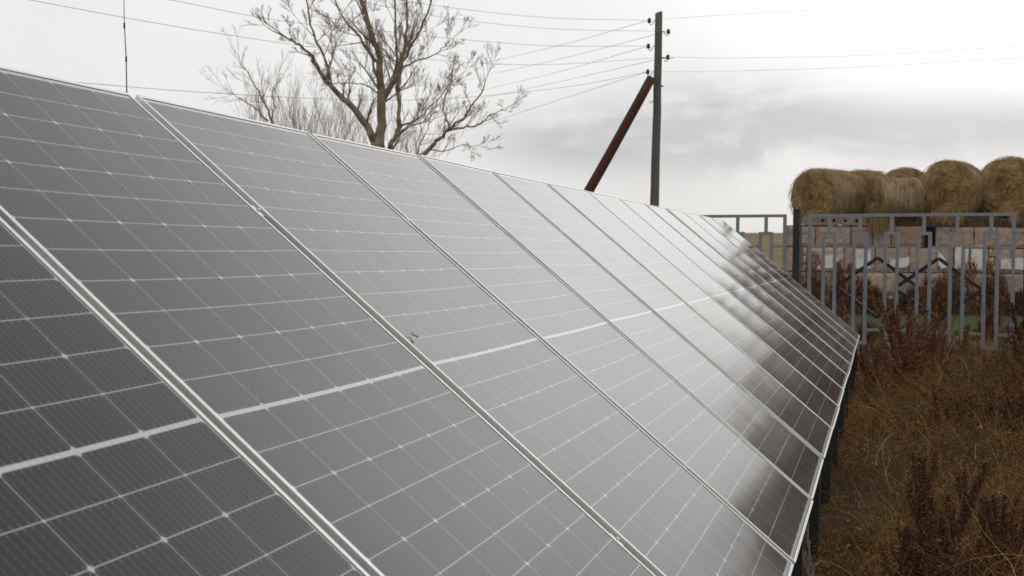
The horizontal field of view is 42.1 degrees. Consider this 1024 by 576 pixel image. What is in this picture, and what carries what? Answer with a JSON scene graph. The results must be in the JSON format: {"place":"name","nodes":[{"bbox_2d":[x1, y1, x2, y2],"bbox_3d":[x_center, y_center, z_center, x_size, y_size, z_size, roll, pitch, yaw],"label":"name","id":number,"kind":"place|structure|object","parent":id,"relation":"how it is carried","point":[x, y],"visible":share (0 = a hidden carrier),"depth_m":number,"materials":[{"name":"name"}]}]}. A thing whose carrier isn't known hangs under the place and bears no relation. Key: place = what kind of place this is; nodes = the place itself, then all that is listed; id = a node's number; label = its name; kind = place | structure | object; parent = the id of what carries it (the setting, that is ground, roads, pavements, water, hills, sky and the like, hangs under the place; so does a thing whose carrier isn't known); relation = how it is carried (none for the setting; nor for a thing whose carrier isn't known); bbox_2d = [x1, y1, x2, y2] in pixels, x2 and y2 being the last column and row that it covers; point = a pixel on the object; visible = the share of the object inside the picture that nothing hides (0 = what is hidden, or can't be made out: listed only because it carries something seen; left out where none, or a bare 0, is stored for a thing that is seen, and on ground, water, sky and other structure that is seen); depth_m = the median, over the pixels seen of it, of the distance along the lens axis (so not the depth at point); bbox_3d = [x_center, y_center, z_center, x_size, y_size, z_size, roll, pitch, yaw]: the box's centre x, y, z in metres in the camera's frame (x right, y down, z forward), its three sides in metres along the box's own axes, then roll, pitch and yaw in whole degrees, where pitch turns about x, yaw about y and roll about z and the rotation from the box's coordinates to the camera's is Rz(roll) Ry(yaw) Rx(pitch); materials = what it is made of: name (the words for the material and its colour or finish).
{"place":"outdoors","nodes":[
{"label":"outdoors","id":0,"kind":"place"},
{"bbox_2d":[0,0,1023,232],"label":"sky","id":1,"kind":"structure","parent":0,"point":[734,138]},
{"bbox_2d":[745,233,782,267],"bbox_3d":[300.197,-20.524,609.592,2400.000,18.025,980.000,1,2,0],"label":"hills","id":2,"kind":"structure","parent":0,"point":[752,238],"depth_m":292.73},
{"bbox_2d":[780,268,1023,575],"bbox_3d":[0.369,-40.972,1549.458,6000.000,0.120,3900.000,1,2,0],"label":"ground","id":3,"kind":"structure","parent":0,"point":[825,514],"depth_m":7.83,"materials":[{"name":"brown plant"}]},
{"bbox_2d":[123,0,126,92],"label":"thin mast","id":4,"kind":"object","parent":3,"relation":"on","point":[125,49],"visible":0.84,"depth_m":14.93,"materials":[{"name":"black metal"}]},
{"bbox_2d":[200,24,292,123],"bbox_3d":[-7.204,-3.235,35.998,2.313,7.764,1.789,1,2,0],"label":"slender tree","id":5,"kind":"object","parent":3,"relation":"on","point":[269,115],"visible":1,"depth_m":35.85,"materials":[{"name":"brown plant"}]},
{"bbox_2d":[252,72,338,134],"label":"bare bush","id":6,"kind":"object","parent":3,"relation":"on","point":[286,123],"visible":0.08,"depth_m":43.24,"materials":[{"name":"brown plant"}]},
{"bbox_2d":[234,61,359,135],"bbox_3d":[-6.575,-3.118,39.676,3.787,7.065,4.830,2,2,43],"label":"bare bush","id":7,"kind":"object","parent":3,"relation":"on","point":[292,117],"visible":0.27,"depth_m":39.39,"materials":[{"name":"brown plant"}]},
{"bbox_2d":[238,87,371,140],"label":"bare bush","id":8,"kind":"object","parent":3,"relation":"on","point":[304,120],"visible":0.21,"depth_m":41.29,"materials":[{"name":"brown plant"}]},
{"bbox_2d":[251,65,376,144],"bbox_3d":[-5.815,-3.070,39.546,4.233,6.988,3.315,1,2,0],"label":"bare bush","id":9,"kind":"object","parent":3,"relation":"on","point":[343,125],"visible":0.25,"depth_m":39.30,"materials":[{"name":"brown plant"}]},
{"bbox_2d":[245,0,479,149],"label":"bare tree","id":10,"kind":"object","parent":3,"relation":"on","point":[376,138],"visible":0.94,"depth_m":29.63,"materials":[{"name":"brown plant"}]},
{"bbox_2d":[299,93,444,154],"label":"bare bush","id":11,"kind":"object","parent":3,"relation":"on","point":[363,130],"visible":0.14,"depth_m":43.56,"materials":[{"name":"brown plant"}]},
{"bbox_2d":[344,97,474,157],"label":"bare bush","id":12,"kind":"object","parent":3,"relation":"on","point":[415,146],"visible":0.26,"depth_m":40.73,"materials":[{"name":"brown plant"}]},
{"bbox_2d":[410,42,530,161],"bbox_3d":[-1.061,-1.966,27.236,2.395,5.844,2.091,1,2,18],"label":"leaning tree","id":13,"kind":"object","parent":3,"relation":"on","point":[436,140],"visible":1,"depth_m":26.95,"materials":[{"name":"brown plant"}]},
{"bbox_2d":[251,205,857,575],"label":"panel rack","id":14,"kind":"object","parent":3,"relation":"on","point":[830,456],"visible":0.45,"depth_m":7.76,"materials":[{"name":"black metal"}]},
{"bbox_2d":[0,217,369,575],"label":"solar panel","id":15,"kind":"object","parent":14,"relation":"attached to","point":[121,455],"visible":1,"depth_m":2.08,"materials":[{"name":"grey"}]},
{"bbox_2d":[0,66,654,575],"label":"solar panel","id":16,"kind":"object","parent":14,"relation":"attached to","point":[356,432],"visible":1,"depth_m":2.90,"materials":[{"name":"grey"}]},
{"bbox_2d":[134,95,793,575],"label":"solar panel","id":17,"kind":"object","parent":14,"relation":"attached to","point":[648,501],"visible":1,"depth_m":3.98,"materials":[{"name":"grey"}]},
{"bbox_2d":[311,133,812,563],"bbox_3d":[0.249,0.173,5.200,2.278,0.037,1.136,41,11,11],"label":"solar panel","id":18,"kind":"object","parent":14,"relation":"attached to","point":[763,497],"visible":0.99,"depth_m":5.11,"materials":[{"name":"grey"}]},
{"bbox_2d":[419,155,823,499],"bbox_3d":[0.563,0.143,6.337,2.278,0.036,1.136,42,11,11],"label":"solar panel","id":19,"kind":"object","parent":14,"relation":"attached to","point":[769,437],"visible":0.98,"depth_m":6.26,"materials":[{"name":"grey"}]},
{"bbox_2d":[493,171,832,458],"bbox_3d":[0.880,0.114,7.473,2.278,0.038,1.136,41,11,11],"label":"solar panel","id":20,"kind":"object","parent":14,"relation":"attached to","point":[806,425],"visible":0.98,"depth_m":7.41,"materials":[{"name":"grey"}]},
{"bbox_2d":[547,183,839,428],"bbox_3d":[1.201,0.088,8.608,2.278,0.036,1.136,42,12,11],"label":"solar panel","id":21,"kind":"object","parent":14,"relation":"attached to","point":[705,306],"visible":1,"depth_m":8.58,"materials":[{"name":"grey"}]},
{"bbox_2d":[588,191,843,406],"bbox_3d":[1.514,0.058,9.746,2.278,0.038,1.136,42,11,11],"label":"solar panel","id":22,"kind":"object","parent":14,"relation":"attached to","point":[769,336],"visible":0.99,"depth_m":9.74,"materials":[{"name":"grey"}]},
{"bbox_2d":[621,199,847,388],"bbox_3d":[1.829,0.029,10.883,2.278,0.036,1.136,41,11,11],"label":"solar panel","id":23,"kind":"object","parent":14,"relation":"attached to","point":[768,317],"visible":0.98,"depth_m":10.89,"materials":[{"name":"grey"}]},
{"bbox_2d":[645,204,851,376],"bbox_3d":[2.150,0.004,12.018,2.278,0.039,1.136,41,11,11],"label":"solar panel","id":24,"kind":"object","parent":14,"relation":"attached to","point":[757,292],"visible":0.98,"depth_m":12.01,"materials":[{"name":"grey"}]},
{"bbox_2d":[666,208,853,364],"bbox_3d":[2.466,-0.027,13.154,2.278,0.038,1.136,42,11,11],"label":"solar panel","id":25,"kind":"object","parent":14,"relation":"attached to","point":[762,284],"visible":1,"depth_m":13.13,"materials":[{"name":"grey"}]},
{"bbox_2d":[684,212,855,355],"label":"solar panel","id":26,"kind":"object","parent":14,"relation":"attached to","point":[833,333],"visible":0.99,"depth_m":14.32,"materials":[{"name":"grey"}]},
{"bbox_2d":[699,215,857,347],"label":"solar panel","id":27,"kind":"object","parent":14,"relation":"attached to","point":[780,279],"visible":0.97,"depth_m":15.45,"materials":[{"name":"grey"}]},
{"bbox_2d":[712,218,859,340],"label":"solar panel","id":28,"kind":"object","parent":14,"relation":"attached to","point":[792,282],"visible":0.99,"depth_m":16.58,"materials":[{"name":"grey"}]},
{"bbox_2d":[584,75,655,191],"bbox_3d":[1.810,-2.230,33.651,3.569,6.297,0.267,1,2,0],"label":"pole brace","id":29,"kind":"object","parent":3,"relation":"on","point":[615,143],"visible":0.51,"depth_m":33.51,"materials":[{"name":"brown wood"}]},
{"bbox_2d":[646,11,673,206],"bbox_3d":[3.729,-3.065,33.926,0.699,7.939,0.252,1,2,0],"label":"utility pole","id":30,"kind":"object","parent":3,"relation":"on","point":[655,163],"visible":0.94,"depth_m":33.80,"materials":[{"name":"brown wood"}]},
{"bbox_2d":[32,0,660,64],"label":"power line","id":31,"kind":"object","parent":30,"relation":"attached to","point":[317,47],"visible":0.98,"depth_m":26.59,"materials":[{"name":"silver metal"}]},
{"bbox_2d":[172,0,547,45],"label":"power line","id":32,"kind":"object","parent":30,"relation":"attached to","point":[345,27],"visible":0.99,"depth_m":25.80,"materials":[{"name":"silver metal"}]},
{"bbox_2d":[78,72,643,99],"bbox_3d":[-7.517,-3.862,16.440,1.858,2.529,41.153,1,2,30],"label":"power line","id":33,"kind":"object","parent":30,"relation":"attached to","point":[336,99],"visible":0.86,"depth_m":23.99,"materials":[{"name":"silver metal"}]},
{"bbox_2d":[354,0,622,30],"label":"power line","id":34,"kind":"object","parent":30,"relation":"attached to","point":[494,23],"visible":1,"depth_m":30.58,"materials":[{"name":"silver metal"}]},
{"bbox_2d":[401,0,609,19],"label":"power line","id":35,"kind":"object","parent":30,"relation":"attached to","point":[511,14],"visible":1,"depth_m":30.45,"materials":[{"name":"silver metal"}]},
{"bbox_2d":[446,72,644,137],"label":"power line","id":36,"kind":"object","parent":30,"relation":"attached to","point":[550,102],"visible":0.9,"depth_m":44.39,"materials":[{"name":"silver metal"}]},
{"bbox_2d":[451,46,646,97],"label":"power line","id":37,"kind":"object","parent":30,"relation":"attached to","point":[559,71],"visible":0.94,"depth_m":48.76,"materials":[{"name":"silver metal"}]},
{"bbox_2d":[460,21,645,68],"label":"power line","id":38,"kind":"object","parent":30,"relation":"attached to","point":[570,42],"visible":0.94,"depth_m":45.68,"materials":[{"name":"silver metal"}]},
{"bbox_2d":[452,32,663,82],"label":"power line","id":39,"kind":"object","parent":30,"relation":"attached to","point":[569,56],"visible":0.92,"depth_m":46.51,"materials":[{"name":"silver metal"}]},
{"bbox_2d":[457,57,665,103],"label":"power line","id":40,"kind":"object","parent":30,"relation":"attached to","point":[578,77],"visible":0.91,"depth_m":44.94,"materials":[{"name":"silver metal"}]},
{"bbox_2d":[659,0,925,19],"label":"power line","id":41,"kind":"object","parent":30,"relation":"attached to","point":[787,11],"visible":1,"depth_m":31.13,"materials":[{"name":"silver metal"}]},
{"bbox_2d":[649,57,1023,71],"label":"power line","id":42,"kind":"object","parent":30,"relation":"attached to","point":[824,68],"visible":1,"depth_m":30.34,"materials":[{"name":"silver metal"}]},
{"bbox_2d":[688,45,1023,57],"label":"power line","id":43,"kind":"object","parent":30,"relation":"attached to","point":[863,55],"visible":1,"depth_m":29.74,"materials":[{"name":"silver metal"}]},
{"bbox_2d":[786,209,807,284],"bbox_3d":[3.789,0.074,17.740,0.310,2.247,0.094,2,2,33],"label":"fence post","id":44,"kind":"object","parent":3,"relation":"on","point":[797,233],"visible":0.56,"depth_m":17.69,"materials":[{"name":"black metal"}]},
{"bbox_2d":[703,214,786,272],"bbox_3d":[2.563,-0.050,18.538,2.620,1.930,0.061,2,2,33],"label":"lattice fence","id":45,"kind":"object","parent":44,"relation":"attached to","point":[765,232],"visible":0.09,"depth_m":17.93,"materials":[{"name":"grey metal"}]},
{"bbox_2d":[807,212,1015,368],"bbox_3d":[5.033,0.015,16.963,2.620,1.930,0.061,2,2,33],"label":"lattice fence","id":46,"kind":"object","parent":44,"relation":"attached to","point":[915,284],"visible":0.62,"depth_m":16.87,"materials":[{"name":"grey metal"}]},
{"bbox_2d":[803,522,828,575],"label":"dry stalks","id":47,"kind":"object","parent":3,"relation":"on","point":[809,557],"visible":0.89,"depth_m":5.19,"materials":[{"name":"brown plant"}]},
{"bbox_2d":[855,344,883,392],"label":"dock plant","id":48,"kind":"object","parent":3,"relation":"on","point":[862,361],"visible":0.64,"depth_m":14.02,"materials":[{"name":"brown plant"}]},
{"bbox_2d":[864,330,932,403],"bbox_3d":[3.639,0.798,12.576,0.641,0.830,0.454,1,2,10],"label":"dock plant","id":49,"kind":"object","parent":3,"relation":"on","point":[908,354],"visible":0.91,"depth_m":12.53,"materials":[{"name":"brown plant"}]},
{"bbox_2d":[878,519,929,575],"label":"dock plant","id":50,"kind":"object","parent":3,"relation":"on","point":[906,536],"visible":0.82,"depth_m":5.21,"materials":[{"name":"brown plant"}]},
{"bbox_2d":[786,215,1023,313],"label":"stone wall","id":51,"kind":"structure","parent":3,"relation":"on","point":[973,228],"depth_m":33.97,"materials":[{"name":"beige stone"}]},
{"bbox_2d":[787,166,866,224],"bbox_3d":[8.218,-2.325,34.794,1.738,1.849,1.786,-1,2,-43],"label":"hay bale","id":52,"kind":"object","parent":51,"relation":"on","point":[821,191],"visible":0.77,"depth_m":34.31,"materials":[{"name":"plant"}]},
{"bbox_2d":[848,168,889,225],"bbox_3d":[9.661,-2.434,36.335,1.449,1.739,1.720,-1,2,-44],"label":"hay bale","id":53,"kind":"object","parent":51,"relation":"on","point":[864,174],"visible":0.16,"depth_m":35.83,"materials":[{"name":"plant"}]},
{"bbox_2d":[861,174,927,222],"bbox_3d":[9.765,-2.257,34.137,1.473,1.428,1.432,0,2,-10],"label":"hay bale","id":54,"kind":"object","parent":51,"relation":"on","point":[901,194],"visible":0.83,"depth_m":33.68,"materials":[{"name":"plant"}]},
{"bbox_2d":[863,199,898,240],"bbox_3d":[9.385,-1.720,33.779,0.853,1.058,0.543,1,2,31],"label":"hanging straw","id":55,"kind":"object","parent":54,"relation":"hanging from","point":[883,222],"visible":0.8,"depth_m":33.77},
{"bbox_2d":[886,166,925,212],"bbox_3d":[10.876,-2.500,36.683,1.764,1.775,1.558,1,2,24],"label":"hay bale","id":56,"kind":"object","parent":51,"relation":"on","point":[906,171],"visible":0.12,"depth_m":36.12,"materials":[{"name":"plant"}]},
{"bbox_2d":[924,227,934,246],"bbox_3d":[10.645,-1.302,34.064,0.342,0.524,0.008,1,2,0],"label":"window","id":57,"kind":"structure","parent":51,"relation":"in","point":[928,229],"depth_m":34.06,"materials":[{"name":"black"}]},
{"bbox_2d":[919,157,986,226],"bbox_3d":[11.432,-2.476,34.561,1.818,1.863,1.660,2,2,33],"label":"hay bale","id":58,"kind":"object","parent":51,"relation":"on","point":[954,184],"visible":0.76,"depth_m":34.01,"materials":[{"name":"plant"}]},
{"bbox_2d":[929,207,964,229],"bbox_3d":[11.079,-1.773,33.803,1.004,0.721,0.322,1,2,0],"label":"hanging straw","id":59,"kind":"object","parent":58,"relation":"hanging from","point":[942,218],"visible":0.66,"depth_m":33.81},
{"bbox_2d":[979,154,1023,222],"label":"hay bale","id":60,"kind":"object","parent":51,"relation":"on","point":[1004,185],"visible":0.8,"depth_m":33.99,"materials":[{"name":"plant"}]},
{"bbox_2d":[1006,208,1023,226],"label":"hanging straw","id":61,"kind":"object","parent":60,"relation":"hanging from","point":[1017,216],"visible":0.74,"depth_m":33.81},
{"bbox_2d":[789,251,1022,355],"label":"undergrowth","id":62,"kind":"object","parent":3,"relation":"on","point":[940,298],"visible":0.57,"depth_m":31.72,"materials":[{"name":"brown plant"}]},
{"bbox_2d":[870,295,941,381],"bbox_3d":[4.414,0.617,14.887,0.846,1.094,0.599,1,2,0],"label":"dock plant","id":63,"kind":"object","parent":3,"relation":"on","point":[893,327],"visible":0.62,"depth_m":14.86,"materials":[{"name":"brown plant"}]},
{"bbox_2d":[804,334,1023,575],"bbox_3d":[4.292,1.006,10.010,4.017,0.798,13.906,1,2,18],"label":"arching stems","id":64,"kind":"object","parent":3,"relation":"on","point":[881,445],"visible":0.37,"depth_m":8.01,"materials":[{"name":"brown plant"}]},
{"bbox_2d":[899,321,947,390],"bbox_3d":[4.329,0.748,14.065,0.472,0.862,0.666,1,2,3],"label":"dock plant","id":65,"kind":"object","parent":3,"relation":"on","point":[919,335],"visible":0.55,"depth_m":13.99,"materials":[{"name":"brown plant"}]},
{"bbox_2d":[830,307,1022,373],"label":"straw grass","id":66,"kind":"structure","parent":3,"relation":"on","point":[952,339],"depth_m":22.23,"materials":[{"name":"brown plant"}]},
{"bbox_2d":[913,350,950,388],"bbox_3d":[4.363,0.895,13.895,0.433,0.560,0.307,1,2,19],"label":"dock plant","id":67,"kind":"object","parent":3,"relation":"on","point":[923,358],"visible":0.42,"depth_m":13.89,"materials":[{"name":"brown plant"}]},
{"bbox_2d":[901,449,990,575],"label":"dock plant","id":68,"kind":"object","parent":3,"relation":"on","point":[923,488],"visible":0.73,"depth_m":5.28,"materials":[{"name":"brown plant"}]},
{"bbox_2d":[930,385,970,436],"bbox_3d":[3.323,1.001,10.152,0.318,0.548,0.202,0,2,-3],"label":"dock plant","id":69,"kind":"object","parent":3,"relation":"on","point":[935,396],"visible":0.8,"depth_m":10.10,"materials":[{"name":"brown plant"}]},
{"bbox_2d":[933,323,970,377],"bbox_3d":[4.953,0.781,15.059,0.446,0.767,0.282,1,2,18],"label":"dock plant","id":70,"kind":"object","parent":3,"relation":"on","point":[965,333],"visible":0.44,"depth_m":15.04,"materials":[{"name":"brown plant"}]},
{"bbox_2d":[908,536,1001,575],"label":"dock plant","id":71,"kind":"object","parent":3,"relation":"on","point":[928,569],"visible":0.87,"depth_m":4.94,"materials":[{"name":"brown plant"}]},
{"bbox_2d":[963,391,993,437],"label":"dock plant","id":72,"kind":"object","parent":3,"relation":"on","point":[973,401],"visible":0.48,"depth_m":10.34,"materials":[{"name":"brown plant"}]},
{"bbox_2d":[975,491,1023,575],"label":"dock plant","id":73,"kind":"object","parent":3,"relation":"on","point":[1003,519],"visible":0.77,"depth_m":5.16,"materials":[{"name":"brown plant"}]},
{"bbox_2d":[987,377,1023,451],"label":"dock plant","id":74,"kind":"object","parent":3,"relation":"on","point":[1009,395],"visible":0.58,"depth_m":9.99,"materials":[{"name":"brown plant"}]},
{"bbox_2d":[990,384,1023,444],"bbox_3d":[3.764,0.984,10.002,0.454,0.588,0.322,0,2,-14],"label":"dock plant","id":75,"kind":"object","parent":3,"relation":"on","point":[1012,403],"visible":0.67,"depth_m":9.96,"materials":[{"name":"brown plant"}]},
{"bbox_2d":[1006,299,1023,363],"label":"dock plant","id":76,"kind":"object","parent":3,"relation":"on","point":[1017,330],"visible":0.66,"depth_m":14.56,"materials":[{"name":"brown plant"}]},
{"bbox_2d":[1007,335,1023,373],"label":"dock plant","id":77,"kind":"object","parent":3,"relation":"on","point":[1021,346],"visible":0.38,"depth_m":13.73,"materials":[{"name":"brown plant"}]},
{"bbox_2d":[1008,390,1023,436],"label":"dock plant","id":78,"kind":"object","parent":3,"relation":"on","point":[1010,392],"visible":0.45,"depth_m":10.03,"materials":[{"name":"brown plant"}]},
{"bbox_2d":[1015,232,1023,325],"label":"fence post","id":79,"kind":"object","parent":3,"relation":"on","point":[1019,233],"visible":0.35,"depth_m":16.15,"materials":[{"name":"grey metal"}]},
{"bbox_2d":[838,314,1022,333],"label":"lawn","id":80,"kind":"structure","parent":0,"point":[970,320],"depth_m":28.99,"materials":[{"name":"green plant"}]}
]}

